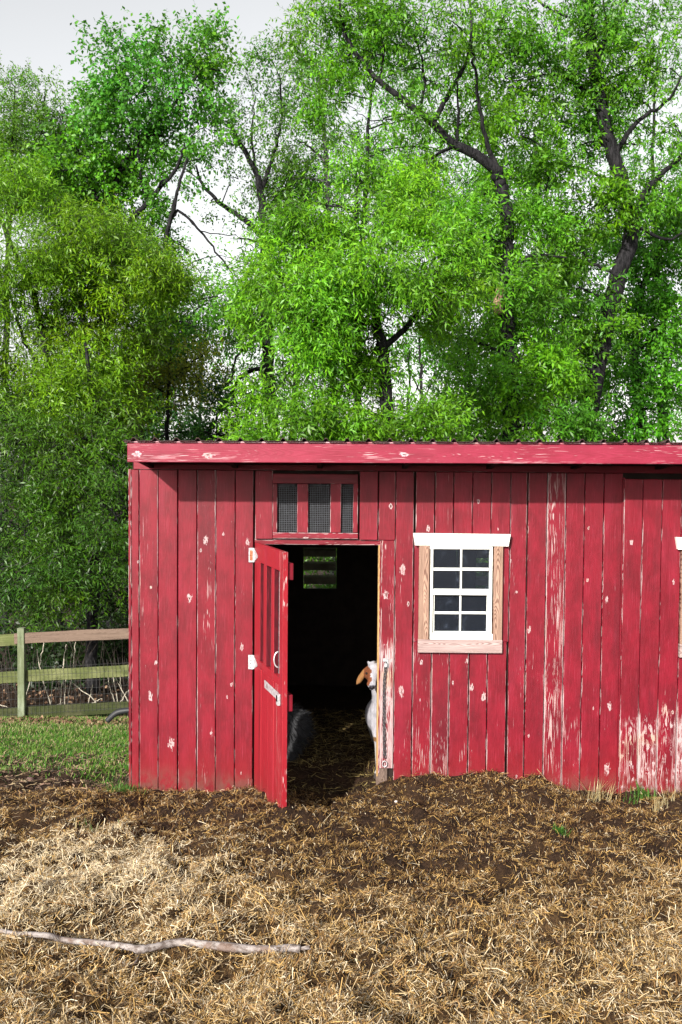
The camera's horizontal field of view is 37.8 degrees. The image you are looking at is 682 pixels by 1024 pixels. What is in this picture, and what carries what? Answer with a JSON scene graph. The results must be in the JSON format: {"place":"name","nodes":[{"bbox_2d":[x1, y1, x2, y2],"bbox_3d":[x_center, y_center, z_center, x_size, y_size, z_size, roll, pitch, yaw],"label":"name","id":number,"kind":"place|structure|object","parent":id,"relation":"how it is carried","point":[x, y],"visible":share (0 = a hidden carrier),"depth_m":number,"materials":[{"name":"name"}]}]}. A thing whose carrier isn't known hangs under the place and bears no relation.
{"place":"outdoors","nodes":[
{"label":"outdoors","id":0,"kind":"place"},
{"bbox_2d":[0,713,128,786],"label":"grass","id":1,"kind":"structure","parent":0,"point":[47,738],"depth_m":10.25,"materials":[{"name":"green plant"}]},
{"bbox_2d":[0,475,681,1023],"bbox_3d":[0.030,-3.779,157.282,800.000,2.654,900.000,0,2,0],"label":"ground","id":2,"kind":"structure","parent":0,"point":[338,699],"depth_m":5.63,"materials":[{"name":"soil"}]},
{"bbox_2d":[0,54,84,631],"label":"young tree","id":3,"kind":"object","parent":2,"relation":"on","point":[11,130],"visible":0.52,"depth_m":23.20,"materials":[{"name":"green plant"}]},
{"bbox_2d":[37,650,49,701],"bbox_3d":[-4.023,2.320,13.502,0.198,0.919,0.022,0,2,0],"label":"dry stalk","id":4,"kind":"object","parent":2,"relation":"on","point":[44,684],"visible":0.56,"depth_m":13.50,"materials":[{"name":"beige plant"}]},
{"bbox_2d":[0,663,128,725],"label":"leaf litter","id":5,"kind":"object","parent":2,"relation":"on","point":[12,719],"visible":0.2,"depth_m":12.68,"materials":[{"name":"brown plant"}]},
{"bbox_2d":[0,627,128,716],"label":"wooden fence","id":6,"kind":"object","parent":2,"relation":"on","point":[22,675],"visible":0.76,"depth_m":12.97,"materials":[{"name":"wood"}]},
{"bbox_2d":[0,604,128,690],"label":"evergreen shrub","id":7,"kind":"object","parent":2,"relation":"on","point":[61,649],"visible":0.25,"depth_m":16.13,"materials":[{"name":"green plant"}]},
{"bbox_2d":[0,736,128,793],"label":"wood chips","id":8,"kind":"object","parent":2,"relation":"on","point":[47,778],"visible":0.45,"depth_m":8.44,"materials":[{"name":"wood"}]},
{"bbox_2d":[0,614,128,704],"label":"undergrowth","id":9,"kind":"object","parent":2,"relation":"on","point":[63,685],"visible":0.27,"depth_m":14.67,"materials":[{"name":"plant"}]},
{"bbox_2d":[67,642,75,703],"bbox_3d":[-3.728,2.283,13.768,0.131,0.980,0.027,0,2,0],"label":"dry stalk","id":10,"kind":"object","parent":2,"relation":"on","point":[71,679],"visible":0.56,"depth_m":13.77,"materials":[{"name":"beige plant"}]},
{"bbox_2d":[0,372,161,662],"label":"holly tree","id":11,"kind":"object","parent":2,"relation":"on","point":[112,609],"visible":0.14,"depth_m":17.43,"materials":[{"name":"green plant"}]},
{"bbox_2d":[0,342,173,693],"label":"willow oak","id":12,"kind":"object","parent":2,"relation":"on","point":[98,540],"visible":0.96,"depth_m":14.04,"materials":[{"name":"green plant"}]},
{"bbox_2d":[68,813,118,833],"bbox_3d":[-1.528,1.956,6.163,0.315,0.141,0.195,0,2,0],"label":"grass tuft","id":13,"kind":"object","parent":2,"relation":"on","point":[85,826],"visible":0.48,"depth_m":6.19,"materials":[{"name":"plant"}]},
{"bbox_2d":[0,146,212,644],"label":"willow oak","id":14,"kind":"object","parent":2,"relation":"on","point":[63,260],"visible":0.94,"depth_m":15.22,"materials":[{"name":"green plant"}]},
{"bbox_2d":[105,707,128,722],"bbox_3d":[-2.579,2.454,12.017,0.536,0.191,0.070,0,2,0],"label":"black pipe","id":15,"kind":"object","parent":2,"relation":"on","point":[112,716],"visible":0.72,"depth_m":11.99,"materials":[{"name":"rubber"}]},
{"bbox_2d":[0,88,239,622],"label":"backing oak","id":16,"kind":"object","parent":2,"relation":"on","point":[156,221],"visible":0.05,"depth_m":25.47,"materials":[{"name":"green plant"}]},
{"bbox_2d":[94,781,149,795],"bbox_3d":[-1.584,2.009,7.267,0.463,0.170,0.242,-1,3,-23],"label":"grass tuft","id":17,"kind":"object","parent":2,"relation":"on","point":[122,788],"visible":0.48,"depth_m":7.24,"materials":[{"name":"green plant"}]},
{"bbox_2d":[1,1,254,628],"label":"broadleaf tree","id":18,"kind":"object","parent":2,"relation":"on","point":[90,129],"visible":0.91,"depth_m":21.64,"materials":[{"name":"green plant"}]},
{"bbox_2d":[42,302,284,625],"bbox_3d":[-3.758,-0.245,21.558,5.106,8.565,3.166,0,2,0],"label":"holly tree","id":19,"kind":"object","parent":2,"relation":"on","point":[202,431],"visible":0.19,"depth_m":21.03,"materials":[{"name":"green plant"}]},
{"bbox_2d":[93,310,253,439],"bbox_3d":[-3.192,-0.305,18.194,3.190,6.710,1.942,0,2,0],"label":"dogwood tree","id":20,"kind":"object","parent":2,"relation":"on","point":[169,380],"visible":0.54,"depth_m":17.87,"materials":[{"name":"green plant"}]},
{"bbox_2d":[117,158,264,439],"bbox_3d":[-3.165,-2.044,20.448,3.480,10.189,3.118,0,2,0],"label":"leaning tree","id":21,"kind":"object","parent":2,"relation":"on","point":[213,307],"visible":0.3,"depth_m":19.96,"materials":[{"name":"green plant"}]},
{"bbox_2d":[180,330,246,419],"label":"slim tree","id":22,"kind":"object","parent":2,"relation":"on","point":[224,360],"visible":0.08,"depth_m":25.14,"materials":[{"name":"green plant"}]},
{"bbox_2d":[172,21,326,439],"bbox_3d":[-2.065,-3.772,22.102,3.582,13.761,3.307,0,2,0],"label":"forked tree","id":23,"kind":"object","parent":2,"relation":"on","point":[283,110],"visible":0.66,"depth_m":21.91,"materials":[{"name":"green plant"}]},
{"bbox_2d":[203,310,323,440],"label":"slim tree","id":24,"kind":"object","parent":2,"relation":"on","point":[282,394],"visible":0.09,"depth_m":21.09,"materials":[{"name":"green plant"}]},
{"bbox_2d":[222,32,354,574],"bbox_3d":[-1.147,-3.978,23.897,2.912,14.302,2.794,2,3,32],"label":"pale trunk tree","id":25,"kind":"object","parent":2,"relation":"on","point":[291,171],"visible":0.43,"depth_m":23.42,"materials":[{"name":"green plant"}]},
{"bbox_2d":[287,701,319,762],"bbox_3d":[-0.652,1.687,8.100,0.976,0.765,0.658,0,2,0],"label":"shaggy animal","id":26,"kind":"object","parent":2,"relation":"on","point":[300,724],"visible":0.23,"depth_m":8.00},
{"bbox_2d":[253,707,392,793],"bbox_3d":[-0.118,1.977,8.502,1.379,0.199,2.258,0,2,0],"label":"bedding","id":27,"kind":"object","parent":2,"relation":"on","point":[340,744],"visible":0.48,"depth_m":8.21,"materials":[{"name":"plant"}]},
{"bbox_2d":[356,661,380,779],"bbox_3d":[0.335,1.577,7.931,0.326,0.962,1.185,1,2,7],"label":"goat","id":28,"kind":"object","parent":27,"relation":"on","point":[369,672],"visible":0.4,"depth_m":7.54},
{"bbox_2d":[0,768,681,1023],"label":"straw","id":29,"kind":"object","parent":2,"relation":"on","point":[261,1004],"visible":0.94,"depth_m":4.60,"materials":[{"name":"beige plant"}]},
{"bbox_2d":[0,929,310,966],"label":"fallen branch","id":30,"kind":"object","parent":29,"relation":"on","point":[217,946],"visible":0.89,"depth_m":4.24,"materials":[{"name":"beige wood"}]},
{"bbox_2d":[196,130,504,440],"bbox_3d":[0.084,-1.191,13.478,4.235,8.416,3.246,0,2,0],"label":"willow oak","id":31,"kind":"object","parent":2,"relation":"on","point":[351,297],"visible":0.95,"depth_m":13.33,"materials":[{"name":"green plant"}]},
{"bbox_2d":[228,0,516,408],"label":"backing oak","id":32,"kind":"object","parent":2,"relation":"on","point":[368,125],"visible":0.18,"depth_m":24.90,"materials":[{"name":"green plant"}]},
{"bbox_2d":[303,548,492,588],"bbox_3d":[0.866,1.437,13.553,4.380,3.098,2.732,0,2,0],"label":"leafy shrub","id":33,"kind":"object","parent":2,"relation":"on","point":[482,560],"visible":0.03,"depth_m":13.12,"materials":[{"name":"green plant"}]},
{"bbox_2d":[123,437,681,807],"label":"goat shed","id":34,"kind":"structure","parent":2,"relation":"on","point":[552,653],"depth_m":7.33,"materials":[{"name":"red paint"}]},
{"bbox_2d":[248,542,292,807],"bbox_3d":[-0.498,1.171,6.940,0.118,1.859,0.901,0,3,-17],"label":"door","id":35,"kind":"structure","parent":34,"relation":"in","point":[272,700],"depth_m":6.82,"materials":[{"name":"red paint"}]},
{"bbox_2d":[382,661,386,766],"bbox_3d":[0.325,1.495,7.353,0.041,0.788,0.026,0,2,0],"label":"chain","id":36,"kind":"object","parent":34,"relation":"hanging from","point":[385,667],"visible":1,"depth_m":7.35,"materials":[{"name":"metal"}]},
{"bbox_2d":[413,533,510,652],"bbox_3d":[0.880,0.595,7.329,0.712,0.879,0.074,0,2,0],"label":"window","id":37,"kind":"structure","parent":34,"relation":"in","point":[459,641],"depth_m":7.31,"materials":[{"name":"white wood"}]},
{"bbox_2d":[675,537,681,657],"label":"window","id":38,"kind":"structure","parent":34,"relation":"in","point":[678,540],"depth_m":7.26,"materials":[{"name":"white wood"}]},
{"bbox_2d":[369,324,436,408],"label":"slim tree","id":39,"kind":"object","parent":2,"relation":"on","point":[418,367],"visible":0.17,"depth_m":23.64,"materials":[{"name":"green plant"}]},
{"bbox_2d":[372,313,462,440],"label":"slim tree","id":40,"kind":"object","parent":2,"relation":"on","point":[419,348],"visible":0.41,"depth_m":22.25,"materials":[{"name":"green plant"}]},
{"bbox_2d":[256,0,619,441],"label":"limbed oak","id":41,"kind":"object","parent":2,"relation":"on","point":[508,363],"visible":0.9,"depth_m":16.42,"materials":[{"name":"green plant"}]},
{"bbox_2d":[399,314,533,439],"bbox_3d":[3.307,-0.804,24.382,4.146,8.026,3.064,-1,3,-29],"label":"slim tree","id":42,"kind":"object","parent":2,"relation":"on","point":[439,367],"visible":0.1,"depth_m":23.95,"materials":[{"name":"green plant"}]},
{"bbox_2d":[415,80,660,439],"bbox_3d":[4.473,-3.554,24.147,5.961,13.550,3.860,0,2,0],"label":"backing oak","id":43,"kind":"object","parent":2,"relation":"on","point":[534,249],"visible":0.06,"depth_m":23.73,"materials":[{"name":"green plant"}]},
{"bbox_2d":[553,823,572,836],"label":"grass tuft","id":44,"kind":"object","parent":2,"relation":"on","point":[562,831],"visible":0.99,"depth_m":6.13,"materials":[{"name":"green plant"}]},
{"bbox_2d":[520,266,606,441],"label":"slim tree","id":45,"kind":"object","parent":2,"relation":"on","point":[571,315],"visible":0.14,"depth_m":22.10,"materials":[{"name":"green plant"}]},
{"bbox_2d":[446,0,681,441],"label":"tall oak","id":46,"kind":"object","parent":2,"relation":"on","point":[618,185],"visible":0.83,"depth_m":18.75,"materials":[{"name":"green plant"}]},
{"bbox_2d":[576,780,616,802],"bbox_3d":[1.862,2.021,7.241,0.380,0.195,0.325,0,2,0],"label":"grass tuft","id":47,"kind":"object","parent":2,"relation":"on","point":[599,792],"visible":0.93,"depth_m":7.23,"materials":[{"name":"beige plant"}]},
{"bbox_2d":[551,0,681,439],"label":"backing oak","id":48,"kind":"object","parent":2,"relation":"on","point":[674,57],"visible":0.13,"depth_m":24.88,"materials":[{"name":"green plant"}]},
{"bbox_2d":[581,166,681,441],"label":"shade tree","id":49,"kind":"object","parent":2,"relation":"on","point":[642,387],"visible":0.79,"depth_m":21.66,"materials":[{"name":"green plant"}]},
{"bbox_2d":[623,781,663,803],"bbox_3d":[2.179,2.040,7.185,0.244,0.154,0.254,2,3,36],"label":"grass tuft","id":50,"kind":"object","parent":2,"relation":"on","point":[647,794],"visible":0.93,"depth_m":7.19,"materials":[{"name":"green plant"}]},
{"bbox_2d":[640,785,676,812],"bbox_3d":[2.188,1.974,6.789,0.214,0.237,0.201,-1,3,-37],"label":"grass tuft","id":51,"kind":"object","parent":2,"relation":"on","point":[658,804],"visible":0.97,"depth_m":6.81,"materials":[{"name":"beige plant"}]},
{"bbox_2d":[652,353,681,441],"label":"slim tree","id":52,"kind":"object","parent":2,"relation":"on","point":[673,404],"visible":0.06,"depth_m":26.87,"materials":[{"name":"green plant"}]},
{"bbox_2d":[0,0,681,472],"label":"sky","id":53,"kind":"structure","parent":0,"point":[40,31],"materials":[{"name":"white"}]}
]}

